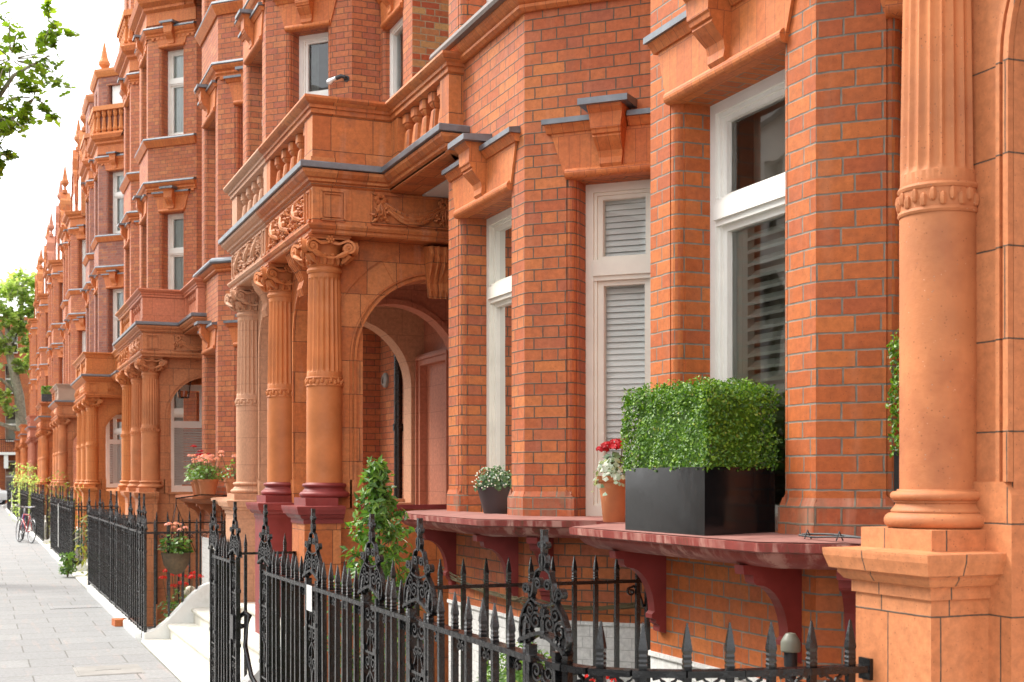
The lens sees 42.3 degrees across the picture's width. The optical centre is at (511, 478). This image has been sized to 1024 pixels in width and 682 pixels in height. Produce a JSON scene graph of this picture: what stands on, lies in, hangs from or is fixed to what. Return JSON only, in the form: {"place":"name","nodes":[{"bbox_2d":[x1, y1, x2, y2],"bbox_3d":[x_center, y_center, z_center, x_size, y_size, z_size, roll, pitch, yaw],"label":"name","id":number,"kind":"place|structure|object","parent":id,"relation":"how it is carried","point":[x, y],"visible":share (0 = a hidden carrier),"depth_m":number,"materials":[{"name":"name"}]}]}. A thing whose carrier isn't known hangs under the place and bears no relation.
{"place":"outdoors","nodes":[
{"label":"outdoors","id":0,"kind":"place"},
{"bbox_2d":[0,0,123,316],"label":"sky","id":1,"kind":"structure","parent":0,"point":[29,185],"materials":[{"name":"white"}]},
{"bbox_2d":[0,505,179,681],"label":"pavement","id":2,"kind":"structure","parent":0,"point":[41,640],"depth_m":16.23,"materials":[{"name":"grey stone"}]},
{"bbox_2d":[0,489,11,504],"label":"parked van","id":3,"kind":"object","parent":2,"relation":"on","point":[3,496],"visible":0.69,"depth_m":92.85,"materials":[{"name":"metal"}]},
{"bbox_2d":[15,504,35,540],"bbox_3d":[-14.456,1.320,39.142,0.595,1.057,1.746,6,-2,-15],"label":"bicycle","id":4,"kind":"object","parent":2,"relation":"on","point":[20,534],"visible":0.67,"depth_m":38.93,"materials":[{"name":"metal"}]},
{"bbox_2d":[15,505,36,542],"bbox_3d":[-13.961,1.308,38.045,0.566,1.077,1.666,0,0,-21],"label":"bicycle","id":5,"kind":"object","parent":2,"relation":"on","point":[27,531],"visible":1,"depth_m":37.94,"materials":[{"name":"metal"}]},
{"bbox_2d":[0,0,80,179],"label":"plane tree","id":6,"kind":"object","parent":2,"relation":"on","point":[9,124],"visible":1,"depth_m":23.41,"materials":[{"name":"green plant"}]},
{"bbox_2d":[58,551,77,576],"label":"potted plant","id":7,"kind":"object","parent":2,"relation":"on","point":[68,564],"visible":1,"depth_m":24.72,"materials":[{"name":"green plant"}]},
{"bbox_2d":[47,601,101,608],"bbox_3d":[-6.386,1.847,19.316,0.700,0.006,1.000,0,0,-22],"label":"manhole cover","id":8,"kind":"object","parent":2,"relation":"on","point":[74,605],"visible":1,"depth_m":19.23,"materials":[{"name":"grey stone"}]},
{"bbox_2d":[72,664,144,676],"bbox_3d":[-3.892,1.851,12.774,0.620,0.019,0.660,0,0,-22],"label":"manhole cover","id":9,"kind":"object","parent":2,"relation":"on","point":[108,670],"visible":1,"depth_m":12.72,"materials":[{"name":"concrete"}]},
{"bbox_2d":[112,618,126,626],"bbox_3d":[-4.934,1.808,16.669,0.160,0.085,0.220,0,0,-28],"label":"loose brick","id":10,"kind":"object","parent":2,"relation":"on","point":[117,622],"visible":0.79,"depth_m":16.57,"materials":[{"name":"orange brick"}]},
{"bbox_2d":[327,455,426,681],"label":"laurel","id":11,"kind":"object","parent":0,"point":[375,492],"visible":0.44,"depth_m":8.45,"materials":[{"name":"green plant"}]},
{"bbox_2d":[584,674,616,681],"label":"geranium","id":12,"kind":"object","parent":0,"point":[592,679],"visible":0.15,"depth_m":5.99,"materials":[{"name":"red plant"}]},
{"bbox_3d":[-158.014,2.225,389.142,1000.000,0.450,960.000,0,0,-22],"label":"ground","id":13,"kind":"structure","parent":0,"visible":0},
{"bbox_2d":[0,316,28,503],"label":"end building","id":14,"kind":"structure","parent":13,"relation":"on","point":[7,448],"depth_m":99.24,"materials":[{"name":"red brick"}]},
{"bbox_2d":[5,364,12,392],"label":"window","id":15,"kind":"structure","parent":14,"relation":"in","point":[7,377],"depth_m":99.44,"materials":[{"name":"grey glass"}]},
{"bbox_2d":[5,460,14,490],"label":"window","id":16,"kind":"structure","parent":14,"relation":"in","point":[8,477],"depth_m":99.47,"materials":[{"name":"white paint"}]},
{"bbox_2d":[5,407,15,441],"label":"window","id":17,"kind":"structure","parent":14,"relation":"in","point":[9,434],"depth_m":99.51,"materials":[{"name":"grey glass"}]},
{"bbox_2d":[12,333,17,352],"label":"window","id":18,"kind":"structure","parent":14,"relation":"in","point":[16,340],"depth_m":99.61,"materials":[{"name":"white paint"}]},
{"bbox_2d":[0,266,36,430],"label":"plane tree","id":19,"kind":"object","parent":13,"relation":"on","point":[11,289],"visible":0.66,"depth_m":90.05,"materials":[{"name":"green plant"}]},
{"bbox_2d":[2,256,39,508],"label":"brick house","id":20,"kind":"structure","parent":13,"relation":"on","point":[16,440],"depth_m":86.94,"materials":[{"name":"orange brick"}]},
{"bbox_2d":[9,463,37,515],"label":"shrub","id":21,"kind":"object","parent":13,"relation":"on","point":[28,468],"visible":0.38,"depth_m":65.58,"materials":[{"name":"green plant"}]},
{"bbox_2d":[5,249,43,509],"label":"brick house","id":22,"kind":"structure","parent":13,"relation":"on","point":[32,322],"depth_m":82.67,"materials":[{"name":"orange brick"}]},
{"bbox_2d":[11,474,40,521],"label":"shrub","id":23,"kind":"object","parent":13,"relation":"on","point":[30,484],"visible":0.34,"depth_m":56.16,"materials":[{"name":"green plant"}]},
{"bbox_2d":[11,224,49,510],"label":"brick house","id":24,"kind":"structure","parent":13,"relation":"on","point":[23,445],"depth_m":75.95,"materials":[{"name":"orange brick"}]},
{"bbox_2d":[11,213,54,513],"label":"brick house","id":25,"kind":"structure","parent":13,"relation":"on","point":[42,299],"depth_m":71.65,"materials":[{"name":"terracotta"},{"name":"red brick"},{"name":"white paint"}]},
{"bbox_2d":[11,181,62,517],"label":"brick house","id":26,"kind":"structure","parent":13,"relation":"on","point":[32,439],"depth_m":64.93,"materials":[{"name":"terracotta"},{"name":"red brick"},{"name":"white paint"}]},
{"bbox_2d":[30,532,44,544],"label":"kerb plinth","id":27,"kind":"structure","parent":13,"relation":"on","point":[38,540],"depth_m":38.95,"materials":[{"name":"white stone"}]},
{"bbox_2d":[31,484,69,540],"bbox_3d":[-14.144,1.001,40.925,1.036,1.657,8.196,0,0,-22],"label":"iron railing","id":28,"kind":"object","parent":27,"relation":"on","point":[37,511],"visible":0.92,"depth_m":39.13,"materials":[{"name":"black metal"}]},
{"bbox_2d":[17,166,70,520],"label":"brick house","id":29,"kind":"structure","parent":13,"relation":"on","point":[55,268],"depth_m":60.67,"materials":[{"name":"orange brick"}]},
{"bbox_2d":[39,481,57,539],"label":"shrub","id":30,"kind":"object","parent":13,"relation":"on","point":[48,512],"visible":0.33,"depth_m":42.48,"materials":[{"name":"green plant"}]},
{"bbox_2d":[28,119,80,526],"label":"brick house","id":31,"kind":"structure","parent":13,"relation":"on","point":[45,429],"depth_m":54.22,"materials":[{"name":"orange brick"}]},
{"bbox_2d":[41,385,52,401],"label":"window box","id":32,"kind":"object","parent":31,"relation":"on","point":[46,396],"visible":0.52,"depth_m":54.15,"materials":[{"name":"green plant"}]},
{"bbox_2d":[29,112,85,530],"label":"brick house","id":33,"kind":"structure","parent":13,"relation":"on","point":[74,320],"depth_m":49.65,"materials":[{"name":"orange brick"}]},
{"bbox_2d":[82,331,85,351],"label":"window","id":34,"kind":"structure","parent":33,"relation":"in","point":[83,332],"depth_m":49.77,"materials":[{"name":"white paint"}]},
{"bbox_2d":[82,240,85,287],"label":"window","id":35,"kind":"structure","parent":33,"relation":"in","point":[83,241],"depth_m":49.77,"materials":[{"name":"white paint"}]},
{"bbox_2d":[46,471,69,544],"bbox_3d":[-12.535,1.105,36.581,0.665,2.692,0.710,0,0,-22],"label":"shrub","id":36,"kind":"object","parent":13,"relation":"on","point":[54,478],"visible":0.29,"depth_m":36.61,"materials":[{"name":"green plant"}]},
{"bbox_2d":[29,69,94,539],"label":"brick house","id":37,"kind":"structure","parent":13,"relation":"on","point":[64,422],"depth_m":43.11,"materials":[{"name":"orange brick"}]},
{"bbox_2d":[49,550,74,565],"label":"kerb plinth","id":38,"kind":"structure","parent":13,"relation":"on","point":[53,554],"depth_m":30.42,"materials":[{"name":"white stone"}]},
{"bbox_2d":[50,485,114,566],"bbox_3d":[-9.678,1.001,29.927,1.036,1.657,8.196,0,0,-22],"label":"iron railing","id":39,"kind":"object","parent":38,"relation":"on","point":[66,525],"visible":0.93,"depth_m":28.33,"materials":[{"name":"black metal"}]},
{"bbox_2d":[58,504,58,546],"bbox_3d":[-10.254,1.060,29.942,0.012,0.980,0.100,0,0,-22],"label":"white strip","id":40,"kind":"object","parent":39,"relation":"hanging from","point":[58,525],"visible":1,"depth_m":29.90,"materials":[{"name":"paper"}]},
{"bbox_2d":[61,482,84,558],"bbox_3d":[-10.664,1.271,32.130,0.621,2.360,0.655,0,0,-22],"label":"shrub","id":41,"kind":"object","parent":13,"relation":"on","point":[75,503],"visible":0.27,"depth_m":32.10,"materials":[{"name":"green plant"}]},
{"bbox_2d":[42,42,123,563],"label":"brick house","id":42,"kind":"structure","parent":13,"relation":"on","point":[105,148],"depth_m":38.63,"materials":[{"name":"orange brick"}]},
{"bbox_2d":[113,419,121,482],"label":"window","id":43,"kind":"structure","parent":42,"relation":"in","point":[117,426],"depth_m":38.76,"materials":[{"name":"grey glass"}]},
{"bbox_2d":[113,289,123,350],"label":"window","id":44,"kind":"structure","parent":42,"relation":"in","point":[118,294],"depth_m":38.76,"materials":[{"name":"white paint"}]},
{"bbox_2d":[113,171,123,233],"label":"window","id":45,"kind":"structure","parent":42,"relation":"in","point":[118,198],"depth_m":38.76,"materials":[{"name":"white paint"}]},
{"bbox_2d":[47,0,139,565],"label":"brick house","id":46,"kind":"structure","parent":13,"relation":"on","point":[99,404],"depth_m":32.91,"materials":[{"name":"orange brick"}]},
{"bbox_2d":[106,415,121,486],"bbox_3d":[-9.847,-0.180,34.549,1.430,2.940,0.160,0,0,-22],"label":"window","id":47,"kind":"structure","parent":46,"relation":"in","point":[109,441],"depth_m":34.32,"materials":[{"name":"white paint"}]},
{"bbox_2d":[74,515,114,575],"bbox_3d":[-7.837,1.552,25.083,0.928,1.800,0.962,0,0,-22],"label":"shrub","id":48,"kind":"object","parent":13,"relation":"on","point":[83,550],"visible":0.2,"depth_m":24.97,"materials":[{"name":"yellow plant"}]},
{"bbox_2d":[74,499,114,557],"bbox_3d":[-9.019,1.455,29.710,1.990,1.990,0.036,0,0,-22],"label":"cross railing","id":49,"kind":"object","parent":13,"relation":"on","point":[81,506],"visible":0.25,"depth_m":29.47,"materials":[{"name":"metal"}]},
{"bbox_2d":[74,521,114,563],"bbox_3d":[-8.259,1.641,26.437,1.029,1.624,1.029,0,0,-22],"label":"shrub","id":50,"kind":"object","parent":13,"relation":"on","point":[83,544],"visible":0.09,"depth_m":26.23,"materials":[{"name":"green plant"}]},
{"bbox_2d":[87,585,149,642],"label":"kerb plinth","id":51,"kind":"structure","parent":13,"relation":"on","point":[132,629],"depth_m":17.60,"materials":[{"name":"white stone"}]},
{"bbox_2d":[87,489,225,637],"bbox_3d":[-5.213,1.001,18.930,1.036,1.657,8.196,0,0,-22],"label":"iron railing","id":52,"kind":"object","parent":51,"relation":"on","point":[117,570],"visible":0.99,"depth_m":16.95,"materials":[{"name":"black metal"}]},
{"bbox_2d":[71,0,201,584],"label":"brick house","id":53,"kind":"structure","parent":13,"relation":"on","point":[167,198],"depth_m":27.54,"materials":[{"name":"orange brick"}]},
{"bbox_2d":[168,213,182,289],"bbox_3d":[-6.955,-4.420,27.724,0.513,2.220,0.136,0,0,23],"label":"window","id":54,"kind":"structure","parent":53,"relation":"in","point":[175,221],"depth_m":27.77,"materials":[{"name":"white paint"}]},
{"bbox_2d":[168,49,182,135],"bbox_3d":[-6.955,-8.035,27.724,0.513,1.830,0.136,0,0,23],"label":"window","id":55,"kind":"structure","parent":53,"relation":"in","point":[175,58],"depth_m":27.77,"materials":[{"name":"white paint"}]},
{"bbox_2d":[174,391,182,485],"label":"window","id":56,"kind":"structure","parent":53,"relation":"in","point":[178,411],"depth_m":27.79,"materials":[{"name":"grey glass"}]},
{"bbox_2d":[81,0,242,625],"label":"brick house","id":57,"kind":"structure","parent":13,"relation":"on","point":[182,337],"depth_m":21.00,"materials":[{"name":"orange brick"}]},
{"bbox_2d":[178,381,191,397],"bbox_3d":[-5.719,-1.775,23.095,0.278,0.750,0.278,0,0,-45],"label":"lantern","id":58,"kind":"object","parent":57,"relation":"hanging from","point":[188,391],"visible":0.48,"depth_m":23.05,"materials":[{"name":"metal"}]},
{"bbox_2d":[171,385,201,491],"bbox_3d":[-5.381,-0.180,23.551,1.430,2.940,0.160,0,0,-22],"label":"window","id":59,"kind":"structure","parent":57,"relation":"in","point":[174,424],"depth_m":23.41,"materials":[{"name":"white paint"}]},
{"bbox_2d":[190,482,195,494],"bbox_3d":[-4.681,0.150,19.901,0.300,0.200,0.300,0,0,-22],"label":"flower pot","id":60,"kind":"object","parent":57,"relation":"on","point":[192,485],"visible":0.19,"depth_m":19.81,"materials":[{"name":"ceramic"}]},
{"bbox_2d":[184,445,215,481],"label":"geranium","id":61,"kind":"object","parent":60,"relation":"in","point":[200,451],"visible":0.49,"depth_m":19.86,"materials":[{"name":"green plant"}]},
{"bbox_2d":[193,479,199,494],"bbox_3d":[-4.483,0.130,19.226,0.300,0.240,0.300,0,0,-22],"label":"flower pot","id":62,"kind":"object","parent":57,"relation":"on","point":[196,487],"visible":0.16,"depth_m":19.12,"materials":[{"name":"ceramic"}]},
{"bbox_2d":[184,454,221,480],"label":"geranium","id":63,"kind":"object","parent":62,"relation":"in","point":[190,477],"visible":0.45,"depth_m":19.16,"materials":[{"name":"green plant"}]},
{"bbox_2d":[197,479,218,495],"bbox_3d":[-4.313,0.130,18.809,0.300,0.240,0.300,0,0,-22],"label":"flower pot","id":64,"kind":"object","parent":57,"relation":"on","point":[207,486],"visible":0.91,"depth_m":18.70,"materials":[{"name":"ceramic"}]},
{"bbox_2d":[189,454,223,480],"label":"geranium","id":65,"kind":"object","parent":64,"relation":"on","point":[207,472],"visible":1,"depth_m":18.78,"materials":[{"name":"green plant"}]},
{"bbox_2d":[122,511,225,603],"bbox_3d":[-4.553,1.455,18.712,1.990,1.990,0.036,0,0,-22],"label":"cross railing","id":66,"kind":"object","parent":13,"relation":"on","point":[190,522],"visible":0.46,"depth_m":18.65,"materials":[{"name":"metal"}]},
{"bbox_2d":[224,534,296,676],"bbox_3d":[-2.135,1.455,11.027,0.690,1.990,0.036,0,0,-22],"label":"cross railing","id":67,"kind":"object","parent":13,"relation":"on","point":[245,553],"visible":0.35,"depth_m":10.99,"materials":[{"name":"metal"}]},
{"bbox_2d":[141,0,448,677],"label":"brick house","id":68,"kind":"structure","parent":13,"relation":"on","point":[294,51],"depth_m":15.02,"materials":[{"name":"orange brick"}]},
{"bbox_2d":[184,586,194,596],"bbox_3d":[-3.662,1.430,16.807,0.980,0.160,0.100,0,0,-22],"label":"bulkhead lamp","id":69,"kind":"object","parent":68,"relation":"attached to","point":[186,592],"visible":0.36,"depth_m":16.61,"materials":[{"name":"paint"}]},
{"bbox_2d":[224,479,235,492],"bbox_3d":[-3.505,0.130,16.817,0.300,0.240,0.300,0,0,-22],"label":"flower pot","id":70,"kind":"object","parent":68,"relation":"on","point":[229,485],"visible":0.33,"depth_m":16.70,"materials":[{"name":"ceramic"}]},
{"bbox_2d":[218,450,235,478],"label":"geranium","id":71,"kind":"object","parent":70,"relation":"on","point":[226,466],"visible":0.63,"depth_m":16.79,"materials":[{"name":"green plant"}]},
{"bbox_2d":[299,32,327,99],"bbox_3d":[-2.388,-4.420,16.567,0.513,2.220,0.234,0,0,23],"label":"window","id":72,"kind":"structure","parent":68,"relation":"in","point":[308,44],"depth_m":16.57,"materials":[{"name":"white paint"}]},
{"bbox_2d":[326,74,349,84],"bbox_3d":[-2.109,-4.838,16.067,0.293,0.122,0.095,0,0,8],"label":"spotlight","id":73,"kind":"object","parent":68,"relation":"attached to","point":[332,80],"visible":1,"depth_m":16.05,"materials":[{"name":"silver metal"}]},
{"bbox_2d":[381,373,388,387],"bbox_3d":[-1.530,-1.180,15.924,0.050,0.177,0.180,0,0,-22],"label":"entry bell","id":74,"kind":"object","parent":68,"relation":"attached to","point":[385,380],"visible":1,"depth_m":15.87,"materials":[{"name":"metal"}]},
{"bbox_2d":[390,17,402,96],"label":"window","id":75,"kind":"structure","parent":68,"relation":"in","point":[395,33],"depth_m":16.08,"materials":[{"name":"white paint"}]},
{"bbox_2d":[393,354,403,498],"bbox_3d":[-1.314,-0.500,15.289,0.128,3.500,0.180,0,0,-22],"label":"drainpipe","id":76,"kind":"object","parent":68,"relation":"attached to","point":[398,427],"visible":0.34,"depth_m":15.24,"materials":[{"name":"metal"}]},
{"bbox_2d":[177,0,649,681],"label":"brick house","id":77,"kind":"structure","parent":13,"relation":"on","point":[475,192],"depth_m":9.69,"materials":[{"name":"orange brick"}]},
{"bbox_2d":[161,494,226,574],"bbox_3d":[-3.548,0.646,15.449,1.112,0.928,0.381,0,0,-34],"label":"hanging basket","id":78,"kind":"object","parent":77,"relation":"hanging from","point":[175,563],"visible":0.94,"depth_m":15.12,"materials":[{"name":"metal"}]},
{"bbox_2d":[158,522,193,553],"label":"geranium","id":79,"kind":"object","parent":78,"relation":"in","point":[175,542],"visible":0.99,"depth_m":15.16,"materials":[{"name":"green plant"}]},
{"bbox_2d":[477,487,511,513],"bbox_3d":[-0.112,0.153,9.366,0.276,0.190,0.276,0,0,-22],"label":"flower pot","id":80,"kind":"object","parent":77,"relation":"on","point":[493,500],"visible":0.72,"depth_m":9.27,"materials":[{"name":"plastic"}]},
{"bbox_2d":[471,465,511,491],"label":"bedding plant","id":81,"kind":"object","parent":80,"relation":"in","point":[494,480],"visible":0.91,"depth_m":9.29,"materials":[{"name":"green plant"}]},
{"bbox_2d":[487,207,511,486],"bbox_3d":[0.038,-0.850,9.551,0.136,2.200,0.960,0,0,-22],"label":"window","id":82,"kind":"structure","parent":77,"relation":"in","point":[499,226],"depth_m":9.87,"materials":[{"name":"beige paint"}]},
{"bbox_2d":[442,567,643,610],"bbox_3d":[-0.023,0.762,9.147,0.446,0.185,2.250,0,0,-38],"label":"cable","id":83,"kind":"object","parent":77,"relation":"attached to","point":[565,607],"visible":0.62,"depth_m":8.61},
{"bbox_2d":[586,179,649,515],"bbox_3d":[0.747,-0.850,8.759,0.513,2.200,0.138,0,0,23],"label":"window","id":84,"kind":"structure","parent":77,"relation":"in","point":[605,270],"depth_m":8.80,"materials":[{"name":"beige paint"}]},
{"bbox_2d":[334,555,649,681],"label":"cross railing","id":85,"kind":"object","parent":13,"relation":"on","point":[508,584],"visible":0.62,"depth_m":7.87,"materials":[{"name":"metal"}]},
{"bbox_2d":[780,632,800,681],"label":"vent pipe","id":86,"kind":"object","parent":13,"relation":"on","point":[790,645],"visible":0.92,"depth_m":5.40,"materials":[{"name":"metal"}]},
{"bbox_2d":[569,0,1023,681],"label":"brick house","id":87,"kind":"structure","parent":13,"relation":"on","point":[837,194],"depth_m":5.65,"materials":[{"name":"orange brick"}]},
{"bbox_2d":[597,476,624,521],"bbox_3d":[0.595,0.117,7.624,0.216,0.265,0.216,0,0,-22],"label":"flower pot","id":88,"kind":"object","parent":87,"relation":"on","point":[613,504],"visible":0.56,"depth_m":7.55,"materials":[{"name":"ceramic"}]},
{"bbox_2d":[592,457,624,495],"bbox_3d":[0.591,-0.001,7.577,0.285,0.243,0.284,0,0,-22],"label":"ivy","id":89,"kind":"object","parent":88,"relation":"in","point":[610,468],"visible":0.72,"depth_m":7.52,"materials":[{"name":"white plant"}]},
{"bbox_2d":[596,438,625,473],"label":"geranium","id":90,"kind":"object","parent":88,"relation":"in","point":[611,444],"visible":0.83,"depth_m":7.63,"materials":[{"name":"red plant"}]},
{"bbox_2d":[625,467,774,535],"bbox_3d":[0.887,0.103,6.361,0.370,0.310,0.780,0,0,-22],"label":"planter","id":91,"kind":"object","parent":87,"relation":"on","point":[699,501],"visible":0.92,"depth_m":6.05,"materials":[{"name":"black painted metal"}]},
{"bbox_2d":[620,375,784,472],"bbox_3d":[0.878,-0.247,6.353,0.457,0.463,0.942,0,0,-22],"label":"box hedge","id":92,"kind":"object","parent":91,"relation":"on","point":[706,425],"visible":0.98,"depth_m":6.08,"materials":[{"name":"green plant"}]},
{"bbox_2d":[710,69,784,530],"bbox_3d":[1.321,-0.850,6.543,0.250,2.200,0.960,0,0,-22],"label":"window","id":93,"kind":"structure","parent":87,"relation":"in","point":[747,224],"depth_m":6.80,"materials":[{"name":"white paint"}]},
{"bbox_2d":[798,529,860,540],"bbox_3d":[1.343,0.231,5.271,0.046,0.042,0.634,0,0,-28],"label":"cable","id":94,"kind":"object","parent":87,"relation":"on","point":[836,536],"visible":0.63,"depth_m":5.39,"materials":[{"name":"rubber"}]},
{"bbox_2d":[894,451,898,504],"bbox_3d":[1.723,0.070,5.287,0.250,0.360,0.300,0,0,-22],"label":"planter","id":95,"kind":"object","parent":87,"relation":"on","point":[896,472],"visible":0.04,"depth_m":5.36,"materials":[{"name":"metal"}]},
{"bbox_2d":[885,329,898,457],"bbox_3d":[1.715,-0.346,5.287,0.334,0.545,0.445,0,0,-22],"label":"box hedge","id":96,"kind":"object","parent":95,"relation":"on","point":[892,352],"visible":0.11,"depth_m":5.40,"materials":[{"name":"green plant"}]},
{"bbox_3d":[0.049,2.200,6.658,0.540,0.500,0.540,0,0,-22],"label":"flower pot","id":97,"kind":"object","parent":13,"relation":"on","visible":0},
{"bbox_2d":[476,642,551,681],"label":"box shrub","id":98,"kind":"object","parent":97,"relation":"in","point":[518,676],"visible":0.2,"depth_m":6.59,"materials":[{"name":"green plant"}]},
{"bbox_3d":[-0.646,2.118,7.573,1.051,0.705,7.540,0,0,-22],"label":"kerb plinth","id":99,"kind":"object","parent":13,"relation":"on","visible":0},
{"bbox_2d":[208,500,872,681],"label":"iron railing","id":100,"kind":"object","parent":99,"relation":"on","point":[227,626],"visible":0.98,"depth_m":6.21,"materials":[{"name":"black metal"}]},
{"bbox_2d":[307,585,311,611],"bbox_3d":[-1.144,0.682,7.571,0.034,0.145,0.120,0,0,-22],"label":"notice","id":101,"kind":"object","parent":100,"relation":"attached to","point":[309,597],"visible":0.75,"depth_m":7.55,"materials":[{"name":"paper"}]},
{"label":"kerb plinth","id":102,"kind":"object","parent":13,"relation":"on","visible":0},
{"bbox_2d":[20,483,49,526],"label":"iron railing","id":103,"kind":"object","parent":102,"relation":"on","point":[24,495],"visible":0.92,"depth_m":50.70,"materials":[{"name":"black metal"}]},
{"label":"kerb plinth","id":104,"kind":"object","parent":13,"relation":"on","visible":0},
{"bbox_2d":[12,482,35,519],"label":"iron railing","id":105,"kind":"object","parent":104,"relation":"on","point":[15,497],"visible":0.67,"depth_m":61.70,"materials":[{"name":"black metal"}]},
{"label":"kerb plinth","id":106,"kind":"object","parent":13,"relation":"on","visible":0},
{"bbox_2d":[7,481,19,512],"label":"iron railing","id":107,"kind":"object","parent":106,"relation":"on","point":[8,497],"visible":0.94,"depth_m":72.89,"materials":[{"name":"black metal"}]},
{"bbox_3d":[-4.068,2.150,16.265,0.540,0.600,0.540,0,0,-22],"label":"flower pot","id":108,"kind":"object","parent":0,"visible":0},
{"bbox_2d":[158,569,203,623],"bbox_3d":[-4.070,1.454,16.267,0.555,0.794,0.559,0,0,-22],"label":"geranium","id":109,"kind":"object","parent":108,"relation":"in","point":[175,594],"visible":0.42,"depth_m":16.22,"materials":[{"name":"red plant"}]}
]}

